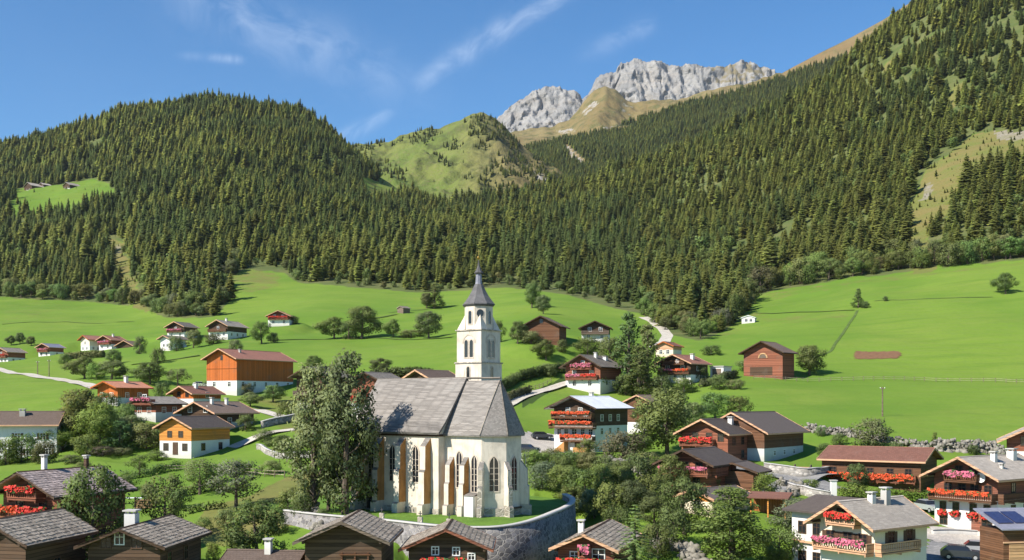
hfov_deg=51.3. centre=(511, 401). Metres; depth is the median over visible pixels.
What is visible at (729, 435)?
chalet
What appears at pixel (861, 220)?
larch tree
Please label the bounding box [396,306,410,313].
hut
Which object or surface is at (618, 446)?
bush
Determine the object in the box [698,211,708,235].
larch tree
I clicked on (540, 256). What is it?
spruce tree
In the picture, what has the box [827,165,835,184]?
larch tree
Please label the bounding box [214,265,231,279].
shrub
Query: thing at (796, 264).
shrub
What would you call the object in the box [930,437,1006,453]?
rubble bank
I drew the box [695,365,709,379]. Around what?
bush
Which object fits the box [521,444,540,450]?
parked car
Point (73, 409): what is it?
tree
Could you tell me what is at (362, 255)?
larch tree
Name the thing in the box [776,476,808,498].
road stones
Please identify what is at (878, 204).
larch tree
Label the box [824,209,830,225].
larch tree
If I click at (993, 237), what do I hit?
shrub
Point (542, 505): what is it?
churchyard lawn
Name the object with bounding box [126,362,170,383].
tree
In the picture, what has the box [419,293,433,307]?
tree
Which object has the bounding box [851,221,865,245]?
larch tree
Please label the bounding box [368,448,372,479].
window
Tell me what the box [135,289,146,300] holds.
shrub
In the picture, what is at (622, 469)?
bush
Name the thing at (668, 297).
shrub
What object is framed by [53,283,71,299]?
shrub
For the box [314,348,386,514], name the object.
tree
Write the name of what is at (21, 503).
window
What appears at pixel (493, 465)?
window
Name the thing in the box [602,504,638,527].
bush
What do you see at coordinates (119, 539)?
window
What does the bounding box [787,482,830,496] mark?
yard wall
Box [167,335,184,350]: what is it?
bush
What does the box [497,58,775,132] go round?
rock peaks
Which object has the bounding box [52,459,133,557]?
tree
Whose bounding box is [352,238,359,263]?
larch tree
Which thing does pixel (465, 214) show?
larch tree
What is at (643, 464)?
bush
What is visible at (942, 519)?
window
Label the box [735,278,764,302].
shrub
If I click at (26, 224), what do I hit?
larch tree
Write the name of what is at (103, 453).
bush
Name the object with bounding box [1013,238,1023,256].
shrub
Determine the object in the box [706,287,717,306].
larch tree
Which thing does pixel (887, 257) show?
shrub
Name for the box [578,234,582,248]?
spruce tree
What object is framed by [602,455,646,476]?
garden stones
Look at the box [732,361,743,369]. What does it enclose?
bush
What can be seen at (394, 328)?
tree
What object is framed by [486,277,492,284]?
shrub
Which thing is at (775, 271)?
shrub
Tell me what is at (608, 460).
bush
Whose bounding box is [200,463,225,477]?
tree
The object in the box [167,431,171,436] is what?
window
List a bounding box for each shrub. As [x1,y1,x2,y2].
[0,278,20,292]
[1,282,15,296]
[8,283,18,296]
[13,284,30,297]
[22,281,36,295]
[26,277,42,294]
[34,282,52,292]
[35,289,47,298]
[46,284,62,297]
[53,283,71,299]
[70,282,88,297]
[70,291,78,299]
[75,284,93,298]
[95,292,104,301]
[99,288,115,297]
[105,289,119,301]
[114,286,128,303]
[127,290,139,303]
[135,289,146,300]
[139,293,159,306]
[149,297,159,313]
[155,297,168,311]
[163,304,174,316]
[166,292,178,303]
[166,302,184,316]
[176,299,192,315]
[176,300,189,315]
[184,291,204,303]
[189,303,205,315]
[193,306,205,315]
[203,302,218,314]
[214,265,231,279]
[216,273,227,283]
[217,286,228,302]
[221,291,231,302]
[224,259,239,274]
[231,248,243,257]
[231,256,241,268]
[280,259,289,267]
[291,269,301,279]
[334,276,341,283]
[362,278,370,284]
[380,281,386,287]
[464,278,474,287]
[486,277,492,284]
[489,272,503,280]
[504,274,513,284]
[515,277,522,284]
[553,281,564,289]
[568,287,575,293]
[589,286,596,295]
[604,294,613,302]
[634,297,653,314]
[639,290,655,306]
[643,302,659,321]
[658,303,682,322]
[658,317,675,328]
[665,295,672,302]
[671,315,682,328]
[675,311,690,321]
[678,316,695,334]
[683,317,699,336]
[692,321,709,338]
[700,319,714,335]
[709,315,728,330]
[710,307,732,325]
[723,293,744,315]
[731,289,749,313]
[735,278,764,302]
[746,265,775,293]
[762,266,783,285]
[775,274,786,286]
[783,256,816,284]
[783,262,800,284]
[784,274,796,285]
[800,262,821,284]
[801,251,832,276]
[816,257,846,280]
[826,269,835,278]
[833,264,847,278]
[842,257,867,275]
[845,244,864,270]
[852,249,875,273]
[865,257,880,274]
[874,256,886,267]
[876,239,892,254]
[881,253,896,267]
[888,250,906,269]
[890,238,900,250]
[899,250,920,267]
[907,241,920,255]
[910,239,922,249]
[910,246,933,267]
[913,252,931,266]
[923,239,944,263]
[935,252,945,263]
[936,240,965,266]
[939,238,954,250]
[951,239,971,263]
[954,240,976,263]
[966,237,994,261]
[973,246,985,257]
[976,233,1001,259]
[994,235,1016,259]
[994,236,1023,258]
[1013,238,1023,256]
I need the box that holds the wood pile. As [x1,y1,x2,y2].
[134,497,155,508]
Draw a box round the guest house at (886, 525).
[782,486,938,559]
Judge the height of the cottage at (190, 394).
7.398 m
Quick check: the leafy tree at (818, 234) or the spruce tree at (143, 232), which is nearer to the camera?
the leafy tree at (818, 234)
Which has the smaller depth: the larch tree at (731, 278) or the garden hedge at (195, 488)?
the garden hedge at (195, 488)
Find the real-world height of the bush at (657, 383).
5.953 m
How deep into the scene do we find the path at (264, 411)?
221.59 m
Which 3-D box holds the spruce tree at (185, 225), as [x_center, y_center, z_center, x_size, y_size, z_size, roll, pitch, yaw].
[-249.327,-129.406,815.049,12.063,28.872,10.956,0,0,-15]
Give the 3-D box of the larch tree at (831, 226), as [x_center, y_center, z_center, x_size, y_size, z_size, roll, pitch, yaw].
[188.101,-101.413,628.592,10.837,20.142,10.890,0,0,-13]
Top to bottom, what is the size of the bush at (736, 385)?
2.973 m
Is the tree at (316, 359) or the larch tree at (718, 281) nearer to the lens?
the tree at (316, 359)
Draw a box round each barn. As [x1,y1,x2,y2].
[114,340,140,348]
[201,348,296,395]
[287,366,350,408]
[402,369,454,377]
[523,315,569,345]
[622,395,661,433]
[721,411,809,461]
[738,341,798,379]
[996,427,1023,455]
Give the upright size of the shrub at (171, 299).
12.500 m
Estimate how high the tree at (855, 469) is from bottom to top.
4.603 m
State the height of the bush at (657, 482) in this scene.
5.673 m
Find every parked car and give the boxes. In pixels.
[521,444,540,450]
[531,431,552,438]
[914,499,934,512]
[940,544,979,559]
[962,539,979,549]
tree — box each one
[5,335,15,344]
[14,216,36,242]
[14,332,25,342]
[25,336,35,345]
[28,241,38,260]
[38,423,83,450]
[47,230,60,255]
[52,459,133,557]
[56,387,110,445]
[60,356,98,378]
[69,401,119,447]
[79,231,96,261]
[93,390,121,415]
[96,360,130,379]
[101,421,134,450]
[105,349,122,360]
[112,403,137,423]
[116,414,147,440]
[122,204,130,225]
[123,454,151,473]
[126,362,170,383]
[128,472,189,518]
[140,220,145,245]
[143,229,150,248]
[144,272,159,296]
[155,263,167,295]
[159,271,171,298]
[161,261,177,296]
[166,368,192,385]
[171,248,184,269]
[171,269,176,292]
[178,275,190,295]
[180,260,185,277]
[181,214,189,235]
[181,241,185,258]
[181,241,194,263]
[181,251,195,274]
[182,291,194,302]
[183,457,219,494]
[185,329,203,347]
[186,230,200,255]
[187,216,192,232]
[187,260,195,284]
[191,272,196,291]
[193,213,200,233]
[194,247,201,264]
[195,255,207,274]
[196,218,209,241]
[200,267,204,285]
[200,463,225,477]
[201,252,218,284]
[203,272,212,293]
[203,458,265,507]
[206,287,215,301]
[207,242,221,263]
[209,210,213,226]
[210,269,218,288]
[212,240,217,260]
[216,496,292,550]
[217,234,226,260]
[225,271,238,298]
[238,392,264,406]
[239,223,253,247]
[248,320,271,343]
[252,189,263,214]
[261,385,287,401]
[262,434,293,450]
[270,360,341,507]
[288,225,299,251]
[288,385,374,509]
[301,223,314,250]
[303,355,323,366]
[312,316,345,338]
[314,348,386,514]
[325,246,335,270]
[330,239,341,259]
[338,204,345,225]
[340,219,352,238]
[345,306,382,338]
[352,223,362,242]
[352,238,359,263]
[356,240,367,262]
[359,236,372,261]
[363,231,370,250]
[368,235,379,251]
[368,357,392,370]
[380,236,391,262]
[381,319,399,336]
[390,211,400,240]
[390,233,403,255]
[390,240,401,259]
[403,240,414,256]
[406,220,417,236]
[406,240,415,264]
[412,311,442,337]
[417,248,431,279]
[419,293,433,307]
[422,229,437,265]
[427,283,444,307]
[434,218,445,238]
[441,213,448,240]
[453,200,462,216]
[453,234,462,254]
[458,223,466,252]
[461,204,469,220]
[467,213,474,227]
[475,253,487,283]
[476,224,491,254]
[487,198,502,226]
[489,215,500,242]
[505,228,509,246]
[508,321,530,343]
[509,205,519,224]
[509,228,515,248]
[515,217,530,238]
[518,231,524,254]
[521,449,549,469]
[524,233,529,250]
[524,283,541,307]
[529,339,557,360]
[530,230,537,250]
[535,295,550,313]
[536,246,542,274]
[540,213,552,243]
[543,249,553,258]
[543,261,555,277]
[545,464,576,490]
[551,485,593,508]
[553,237,561,261]
[554,228,561,251]
[555,230,565,251]
[558,239,571,264]
[567,247,571,266]
[570,237,576,251]
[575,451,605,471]
[577,223,583,242]
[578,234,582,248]
[579,237,590,267]
[590,220,596,232]
[596,220,601,237]
[596,230,600,242]
[597,336,625,365]
[600,218,608,238]
[601,259,611,287]
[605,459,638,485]
[605,479,660,510]
[608,242,611,258]
[609,214,616,232]
[609,248,615,271]
[610,311,644,389]
[611,265,621,297]
[612,505,660,559]
[615,233,623,251]
[616,344,659,395]
[619,254,629,279]
[627,385,692,454]
[628,435,653,452]
[630,240,645,265]
[630,405,655,434]
[631,322,671,385]
[633,495,671,527]
[645,265,652,288]
[651,276,659,293]
[655,454,691,496]
[656,270,661,284]
[656,474,710,533]
[657,282,667,303]
[659,271,671,290]
[660,245,668,266]
[661,255,678,281]
[663,279,673,294]
[670,278,675,293]
[671,287,676,304]
[672,280,685,305]
[675,251,688,277]
[676,277,685,307]
[679,401,706,424]
[682,272,695,297]
[683,279,688,295]
[683,282,698,316]
[684,280,697,312]
[685,253,691,272]
[687,271,693,290]
[687,485,776,559]
[691,264,702,286]
[692,275,701,306]
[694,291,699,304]
[695,236,708,250]
[697,302,708,321]
[697,392,730,417]
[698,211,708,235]
[701,261,708,279]
[701,269,711,289]
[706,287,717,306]
[710,240,720,257]
[713,247,723,269]
[713,264,716,282]
[713,282,723,311]
[714,273,721,295]
[716,263,722,280]
[721,237,732,257]
[721,268,729,280]
[721,282,729,307]
[722,284,731,302]
[723,235,735,249]
[726,276,731,292]
[728,266,735,288]
[731,250,739,267]
[731,292,739,320]
[733,260,744,277]
[733,286,744,309]
[735,264,745,285]
[736,243,745,267]
[736,276,751,298]
[741,244,747,266]
[759,243,765,265]
[764,497,802,530]
[795,344,827,374]
[796,238,805,260]
[814,222,823,245]
[816,219,825,231]
[816,230,824,243]
[817,218,831,241]
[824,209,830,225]
[826,190,844,217]
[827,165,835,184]
[828,213,838,234]
[835,215,844,234]
[838,234,847,259]
[839,227,853,257]
[846,463,872,487]
[850,288,863,307]
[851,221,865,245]
[852,171,861,193]
[853,180,871,206]
[853,214,871,242]
[867,232,881,257]
[868,192,879,210]
[868,196,884,225]
[872,209,882,233]
[875,221,891,251]
[880,139,888,163]
[883,213,890,238]
[889,221,896,243]
[890,203,903,230]
[898,210,917,244]
[905,165,920,193]
[929,432,937,442]
[944,112,951,137]
[944,200,954,226]
[946,196,961,222]
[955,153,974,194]
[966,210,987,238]
[970,159,981,187]
[972,184,982,209]
[978,195,992,225]
[978,221,987,241]
[979,178,991,201]
[986,161,995,185]
[986,204,1001,232]
[987,183,1002,212]
[989,272,1019,293]
[993,150,1002,177]
[1000,184,1016,211]
[1000,196,1017,227]
[1001,159,1015,185]
[1001,170,1019,200]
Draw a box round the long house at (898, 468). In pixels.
[816,445,943,492]
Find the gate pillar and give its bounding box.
[829,480,837,495]
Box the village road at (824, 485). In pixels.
[736,466,840,490]
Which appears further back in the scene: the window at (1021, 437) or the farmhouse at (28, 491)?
the window at (1021, 437)
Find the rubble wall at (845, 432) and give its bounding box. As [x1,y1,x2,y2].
[802,422,935,446]
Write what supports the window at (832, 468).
in the long house at (898, 468)
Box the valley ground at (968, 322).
[0,0,1023,559]
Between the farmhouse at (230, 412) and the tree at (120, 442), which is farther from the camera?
the farmhouse at (230, 412)
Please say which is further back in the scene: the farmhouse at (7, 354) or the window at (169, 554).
the farmhouse at (7, 354)
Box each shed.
[0,508,98,559]
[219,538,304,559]
[973,507,1023,559]
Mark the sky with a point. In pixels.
(376, 69)
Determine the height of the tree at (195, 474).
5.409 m
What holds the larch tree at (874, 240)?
on the valley ground at (968, 322)
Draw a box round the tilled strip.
[854,351,901,358]
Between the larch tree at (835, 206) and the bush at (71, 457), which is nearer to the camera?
the bush at (71, 457)
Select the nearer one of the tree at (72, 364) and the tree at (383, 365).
the tree at (383, 365)
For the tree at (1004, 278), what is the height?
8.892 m
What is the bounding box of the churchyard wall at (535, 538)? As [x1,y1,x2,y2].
[282,493,576,559]
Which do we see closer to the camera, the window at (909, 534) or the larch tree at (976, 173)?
the window at (909, 534)
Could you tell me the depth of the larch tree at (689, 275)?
458.19 m
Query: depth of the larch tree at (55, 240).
858.24 m
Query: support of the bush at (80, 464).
on the valley ground at (968, 322)
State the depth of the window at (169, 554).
90.52 m
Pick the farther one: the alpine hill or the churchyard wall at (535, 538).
the alpine hill
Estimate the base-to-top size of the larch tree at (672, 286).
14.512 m
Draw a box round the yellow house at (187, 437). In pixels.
[152,415,234,458]
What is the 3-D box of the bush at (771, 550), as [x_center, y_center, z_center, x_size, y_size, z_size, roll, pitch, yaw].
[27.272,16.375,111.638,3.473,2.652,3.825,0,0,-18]
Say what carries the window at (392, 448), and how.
in the church
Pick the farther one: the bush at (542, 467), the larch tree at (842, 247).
the larch tree at (842, 247)
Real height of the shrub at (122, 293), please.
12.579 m
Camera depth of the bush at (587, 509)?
136.22 m
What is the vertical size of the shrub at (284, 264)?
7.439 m
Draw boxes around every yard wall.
[764,462,829,476]
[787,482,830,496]
[930,528,977,534]
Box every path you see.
[227,427,297,447]
[252,408,284,416]
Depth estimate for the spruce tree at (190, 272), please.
622.19 m
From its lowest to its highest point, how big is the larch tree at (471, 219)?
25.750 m
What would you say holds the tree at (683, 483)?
on the valley ground at (968, 322)
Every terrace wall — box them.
[256,444,274,457]
[260,414,295,427]
[275,451,310,458]
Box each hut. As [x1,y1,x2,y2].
[23,182,41,189]
[39,182,50,186]
[62,182,79,188]
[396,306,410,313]
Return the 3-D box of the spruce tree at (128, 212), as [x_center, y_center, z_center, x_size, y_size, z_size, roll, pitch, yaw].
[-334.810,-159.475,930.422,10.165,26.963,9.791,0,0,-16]
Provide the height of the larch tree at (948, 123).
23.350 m
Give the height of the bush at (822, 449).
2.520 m
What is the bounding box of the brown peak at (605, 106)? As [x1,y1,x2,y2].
[511,73,780,145]
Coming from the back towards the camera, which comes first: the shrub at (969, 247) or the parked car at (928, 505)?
the shrub at (969, 247)
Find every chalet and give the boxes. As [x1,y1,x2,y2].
[126,394,187,422]
[265,310,294,326]
[544,392,634,452]
[548,518,641,559]
[559,352,624,394]
[578,321,612,342]
[651,446,771,492]
[654,353,712,383]
[673,416,751,460]
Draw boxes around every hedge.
[64,350,105,359]
[117,460,183,478]
[161,477,227,498]
[183,500,226,513]
[369,366,431,377]
[502,361,565,388]
[507,385,532,398]
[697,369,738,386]
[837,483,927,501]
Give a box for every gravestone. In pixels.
[379,507,383,517]
[417,511,422,521]
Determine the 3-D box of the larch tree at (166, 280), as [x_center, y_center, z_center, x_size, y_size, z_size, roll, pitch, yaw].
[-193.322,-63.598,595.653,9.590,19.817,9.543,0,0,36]
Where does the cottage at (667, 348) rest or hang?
on the valley ground at (968, 322)
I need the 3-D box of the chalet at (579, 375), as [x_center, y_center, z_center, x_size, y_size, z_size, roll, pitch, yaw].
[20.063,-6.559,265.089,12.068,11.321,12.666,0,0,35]
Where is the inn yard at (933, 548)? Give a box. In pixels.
[926,540,979,559]
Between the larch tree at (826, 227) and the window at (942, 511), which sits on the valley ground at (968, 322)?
the larch tree at (826, 227)
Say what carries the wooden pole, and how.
on the valley ground at (968, 322)
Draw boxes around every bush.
[0,437,23,465]
[1,432,45,462]
[29,440,61,463]
[55,454,83,463]
[56,353,71,363]
[69,434,107,455]
[74,462,92,466]
[84,446,116,456]
[85,362,109,380]
[107,447,130,455]
[120,474,141,485]
[122,420,159,449]
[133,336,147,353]
[141,483,152,497]
[145,450,167,460]
[149,346,166,363]
[152,380,170,395]
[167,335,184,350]
[167,489,194,508]
[193,516,213,529]
[204,333,226,343]
[204,541,222,559]
[212,507,237,528]
[227,338,242,348]
[235,414,258,430]
[235,461,252,474]
[241,383,253,394]
[252,429,274,441]
[257,460,283,474]
[266,515,289,536]
[269,332,278,342]
[273,401,296,416]
[274,488,299,510]
[289,490,314,516]
[291,315,298,323]
[316,508,327,513]
[337,320,360,338]
[396,329,423,337]
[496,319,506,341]
[511,330,542,343]
[521,448,540,458]
[528,461,560,490]
[538,448,565,467]
[540,363,558,376]
[550,449,587,471]
[551,455,576,474]
[554,338,569,352]
[559,467,601,499]
[572,336,602,354]
[574,438,597,452]
[575,487,611,519]
[579,462,619,496]
[590,481,629,518]
[591,454,617,472]
[595,430,650,458]
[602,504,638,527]
[609,440,628,451]
[612,374,635,394]
[622,450,654,487]
[630,450,661,473]
[634,470,666,507]
[637,523,678,559]
[647,375,674,392]
[656,504,694,544]
[667,377,697,392]
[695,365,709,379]
[699,344,721,355]
[707,375,729,389]
[723,379,746,389]
[725,394,755,412]
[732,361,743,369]
[750,472,784,491]
[755,546,789,559]
[759,525,806,559]
[802,479,821,487]
[812,426,827,435]
[815,443,829,453]
[830,432,849,444]
[847,417,893,445]
[860,301,869,307]
[890,441,906,446]
[967,444,980,454]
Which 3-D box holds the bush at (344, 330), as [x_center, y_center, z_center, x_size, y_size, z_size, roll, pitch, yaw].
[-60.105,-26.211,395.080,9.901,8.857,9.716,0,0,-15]
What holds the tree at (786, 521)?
on the valley ground at (968, 322)
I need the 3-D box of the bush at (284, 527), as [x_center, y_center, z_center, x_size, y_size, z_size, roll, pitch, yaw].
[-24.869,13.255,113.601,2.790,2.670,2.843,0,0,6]
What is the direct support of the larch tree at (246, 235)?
on the valley ground at (968, 322)
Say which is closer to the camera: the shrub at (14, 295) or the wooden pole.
the wooden pole
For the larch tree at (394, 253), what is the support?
on the valley ground at (968, 322)
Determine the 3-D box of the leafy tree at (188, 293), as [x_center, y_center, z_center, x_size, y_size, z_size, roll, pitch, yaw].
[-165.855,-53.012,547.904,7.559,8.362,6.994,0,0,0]
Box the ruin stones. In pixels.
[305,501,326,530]
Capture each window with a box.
[12,433,22,437]
[16,501,23,506]
[37,433,48,439]
[38,500,46,507]
[114,532,124,544]
[131,537,141,548]
[163,443,168,450]
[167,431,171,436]
[167,550,171,559]
[178,431,182,437]
[182,443,186,450]
[183,544,188,559]
[201,443,204,450]
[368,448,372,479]
[389,444,394,481]
[412,445,419,482]
[431,546,438,554]
[452,547,459,555]
[456,450,462,487]
[467,553,474,559]
[471,454,477,492]
[488,456,498,492]
[511,455,517,491]
[570,551,578,558]
[588,429,592,435]
[592,548,604,559]
[692,477,699,483]
[695,462,702,471]
[706,432,711,438]
[717,433,723,441]
[732,437,735,444]
[822,529,837,537]
[830,466,836,471]
[836,507,852,521]
[838,531,855,539]
[854,533,871,543]
[866,467,873,473]
[885,531,897,544]
[886,468,893,473]
[904,529,914,540]
[905,469,911,474]
[937,501,946,515]
[939,515,947,524]
[944,483,951,489]
[948,502,960,516]
[955,465,962,470]
[958,483,965,490]
[966,503,977,518]
[969,466,976,476]
[970,484,978,490]
[980,505,990,519]
[981,519,992,525]
[984,485,992,495]
[1011,482,1015,492]
[1020,436,1023,445]
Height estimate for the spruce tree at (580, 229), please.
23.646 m
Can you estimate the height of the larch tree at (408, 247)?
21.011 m
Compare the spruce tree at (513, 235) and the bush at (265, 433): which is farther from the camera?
the spruce tree at (513, 235)
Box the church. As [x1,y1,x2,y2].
[350,249,531,517]
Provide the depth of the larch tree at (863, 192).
687.09 m
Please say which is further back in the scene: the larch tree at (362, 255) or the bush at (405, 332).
the larch tree at (362, 255)
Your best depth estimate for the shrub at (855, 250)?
504.39 m
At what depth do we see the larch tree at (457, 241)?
723.49 m
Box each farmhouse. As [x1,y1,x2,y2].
[0,347,27,361]
[0,454,137,558]
[34,343,66,356]
[77,335,99,350]
[95,334,125,349]
[164,321,199,337]
[173,397,259,428]
[205,318,249,339]
[345,371,399,416]
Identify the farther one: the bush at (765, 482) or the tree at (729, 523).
the bush at (765, 482)
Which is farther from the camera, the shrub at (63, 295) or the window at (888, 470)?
the shrub at (63, 295)
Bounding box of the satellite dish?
[978,473,984,482]
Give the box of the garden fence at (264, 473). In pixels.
[164,464,284,477]
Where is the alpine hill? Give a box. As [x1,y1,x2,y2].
[354,112,561,200]
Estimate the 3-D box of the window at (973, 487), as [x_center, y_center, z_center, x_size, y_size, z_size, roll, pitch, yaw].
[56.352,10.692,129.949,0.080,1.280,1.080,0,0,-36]
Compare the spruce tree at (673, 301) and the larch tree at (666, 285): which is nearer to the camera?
the spruce tree at (673, 301)
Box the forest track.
[639,317,672,344]
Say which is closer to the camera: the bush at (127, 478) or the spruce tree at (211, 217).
the bush at (127, 478)
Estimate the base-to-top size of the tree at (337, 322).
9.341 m
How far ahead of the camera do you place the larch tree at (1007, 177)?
606.00 m
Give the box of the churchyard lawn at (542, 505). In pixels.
[268,494,566,525]
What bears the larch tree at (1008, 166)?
on the valley ground at (968, 322)
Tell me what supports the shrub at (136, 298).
on the valley ground at (968, 322)
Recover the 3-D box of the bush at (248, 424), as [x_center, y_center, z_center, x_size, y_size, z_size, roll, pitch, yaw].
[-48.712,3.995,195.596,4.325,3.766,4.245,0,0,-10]
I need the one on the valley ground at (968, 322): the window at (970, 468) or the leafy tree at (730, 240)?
the leafy tree at (730, 240)
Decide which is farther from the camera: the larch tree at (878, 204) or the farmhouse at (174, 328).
the larch tree at (878, 204)
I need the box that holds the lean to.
[747,491,792,518]
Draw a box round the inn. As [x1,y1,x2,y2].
[919,448,1023,535]
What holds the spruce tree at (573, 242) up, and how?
on the valley ground at (968, 322)
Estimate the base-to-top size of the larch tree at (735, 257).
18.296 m
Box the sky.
[0,0,910,144]
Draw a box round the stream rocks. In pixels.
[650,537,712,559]
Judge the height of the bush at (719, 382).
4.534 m
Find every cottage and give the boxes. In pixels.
[156,335,189,350]
[166,382,225,406]
[655,341,683,356]
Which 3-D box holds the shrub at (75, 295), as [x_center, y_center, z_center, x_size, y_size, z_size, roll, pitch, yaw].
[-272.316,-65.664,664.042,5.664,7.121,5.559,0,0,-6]
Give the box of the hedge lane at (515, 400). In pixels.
[510,381,565,404]
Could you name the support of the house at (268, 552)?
on the valley ground at (968, 322)
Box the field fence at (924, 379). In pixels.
[754,375,1023,382]
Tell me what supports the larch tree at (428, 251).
on the valley ground at (968, 322)
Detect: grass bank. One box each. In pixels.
[7,321,134,323]
[130,355,197,364]
[327,336,453,339]
[756,310,840,312]
[820,310,858,354]
[875,297,960,300]
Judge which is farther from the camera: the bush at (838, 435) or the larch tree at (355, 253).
the larch tree at (355, 253)
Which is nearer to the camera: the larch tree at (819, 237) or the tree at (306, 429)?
the tree at (306, 429)
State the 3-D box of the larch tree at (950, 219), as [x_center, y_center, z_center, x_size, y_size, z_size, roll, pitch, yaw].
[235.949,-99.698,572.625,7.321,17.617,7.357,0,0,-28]
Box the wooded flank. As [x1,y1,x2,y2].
[546,4,907,170]
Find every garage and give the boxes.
[675,485,752,516]
[709,366,732,376]
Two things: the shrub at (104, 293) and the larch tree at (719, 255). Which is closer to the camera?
the larch tree at (719, 255)
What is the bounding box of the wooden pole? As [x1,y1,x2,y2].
[880,387,884,415]
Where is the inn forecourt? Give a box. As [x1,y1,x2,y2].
[927,526,979,543]
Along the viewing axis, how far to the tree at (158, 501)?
111.79 m
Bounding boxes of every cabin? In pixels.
[73,509,211,559]
[292,509,403,559]
[398,518,495,559]
[741,315,756,323]
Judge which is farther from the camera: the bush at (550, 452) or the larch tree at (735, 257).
the larch tree at (735, 257)
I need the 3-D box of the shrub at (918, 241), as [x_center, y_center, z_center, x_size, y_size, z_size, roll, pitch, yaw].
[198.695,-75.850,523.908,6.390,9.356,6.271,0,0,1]
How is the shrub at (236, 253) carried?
on the valley ground at (968, 322)
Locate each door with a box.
[173,442,177,454]
[366,487,371,509]
[712,369,720,376]
[750,367,771,374]
[971,513,980,530]
[1009,544,1023,559]
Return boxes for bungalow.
[90,376,153,405]
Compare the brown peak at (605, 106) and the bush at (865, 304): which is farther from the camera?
the brown peak at (605, 106)
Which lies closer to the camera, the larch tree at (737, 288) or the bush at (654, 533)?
the bush at (654, 533)
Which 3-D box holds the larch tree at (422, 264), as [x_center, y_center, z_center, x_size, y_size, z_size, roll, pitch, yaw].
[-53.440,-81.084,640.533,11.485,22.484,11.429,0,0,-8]
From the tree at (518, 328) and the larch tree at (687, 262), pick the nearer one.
the tree at (518, 328)
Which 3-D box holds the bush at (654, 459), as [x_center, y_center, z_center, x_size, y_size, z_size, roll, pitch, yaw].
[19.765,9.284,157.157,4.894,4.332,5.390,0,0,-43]
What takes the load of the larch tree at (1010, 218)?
on the valley ground at (968, 322)
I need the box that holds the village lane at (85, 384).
[0,367,95,387]
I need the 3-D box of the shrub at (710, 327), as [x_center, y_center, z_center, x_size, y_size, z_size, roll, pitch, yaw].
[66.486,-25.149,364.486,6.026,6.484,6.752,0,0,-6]
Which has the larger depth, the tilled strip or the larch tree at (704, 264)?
the larch tree at (704, 264)
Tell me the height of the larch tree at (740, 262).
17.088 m
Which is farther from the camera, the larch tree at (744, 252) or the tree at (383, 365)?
the larch tree at (744, 252)
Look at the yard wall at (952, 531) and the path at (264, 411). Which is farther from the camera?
the path at (264, 411)
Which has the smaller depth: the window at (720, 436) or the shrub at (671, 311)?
the window at (720, 436)
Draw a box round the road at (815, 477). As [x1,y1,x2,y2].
[761,473,830,491]
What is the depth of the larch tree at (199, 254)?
677.63 m
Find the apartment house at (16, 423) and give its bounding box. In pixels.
[0,409,67,457]
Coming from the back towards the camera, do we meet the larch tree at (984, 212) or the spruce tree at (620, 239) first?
the spruce tree at (620, 239)
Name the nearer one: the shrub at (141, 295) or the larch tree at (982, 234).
the larch tree at (982, 234)
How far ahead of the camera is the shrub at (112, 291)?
644.80 m
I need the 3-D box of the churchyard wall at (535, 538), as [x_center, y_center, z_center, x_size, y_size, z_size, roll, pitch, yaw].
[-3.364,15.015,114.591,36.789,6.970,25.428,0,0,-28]
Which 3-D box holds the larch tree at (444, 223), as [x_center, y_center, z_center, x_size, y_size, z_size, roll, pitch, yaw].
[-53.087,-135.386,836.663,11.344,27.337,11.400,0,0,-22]
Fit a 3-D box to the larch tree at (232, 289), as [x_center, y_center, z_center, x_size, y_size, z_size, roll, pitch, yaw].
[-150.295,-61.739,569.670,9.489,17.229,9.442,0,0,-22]
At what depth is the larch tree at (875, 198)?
649.10 m
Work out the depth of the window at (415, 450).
118.12 m
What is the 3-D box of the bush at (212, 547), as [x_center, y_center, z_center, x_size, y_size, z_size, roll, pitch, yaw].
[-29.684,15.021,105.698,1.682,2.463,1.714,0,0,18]
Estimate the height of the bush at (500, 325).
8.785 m
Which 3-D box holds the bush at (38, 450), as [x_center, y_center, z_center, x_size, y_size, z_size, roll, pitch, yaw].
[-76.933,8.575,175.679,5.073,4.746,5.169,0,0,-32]
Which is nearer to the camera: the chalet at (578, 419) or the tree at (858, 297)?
the chalet at (578, 419)
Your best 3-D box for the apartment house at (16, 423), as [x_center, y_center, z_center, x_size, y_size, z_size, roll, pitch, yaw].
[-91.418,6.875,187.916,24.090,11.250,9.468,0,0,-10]
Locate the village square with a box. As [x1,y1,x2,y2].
[521,431,564,452]
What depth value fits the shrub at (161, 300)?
551.73 m
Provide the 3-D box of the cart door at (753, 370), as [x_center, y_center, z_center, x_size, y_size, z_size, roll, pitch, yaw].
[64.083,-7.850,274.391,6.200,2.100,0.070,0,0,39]

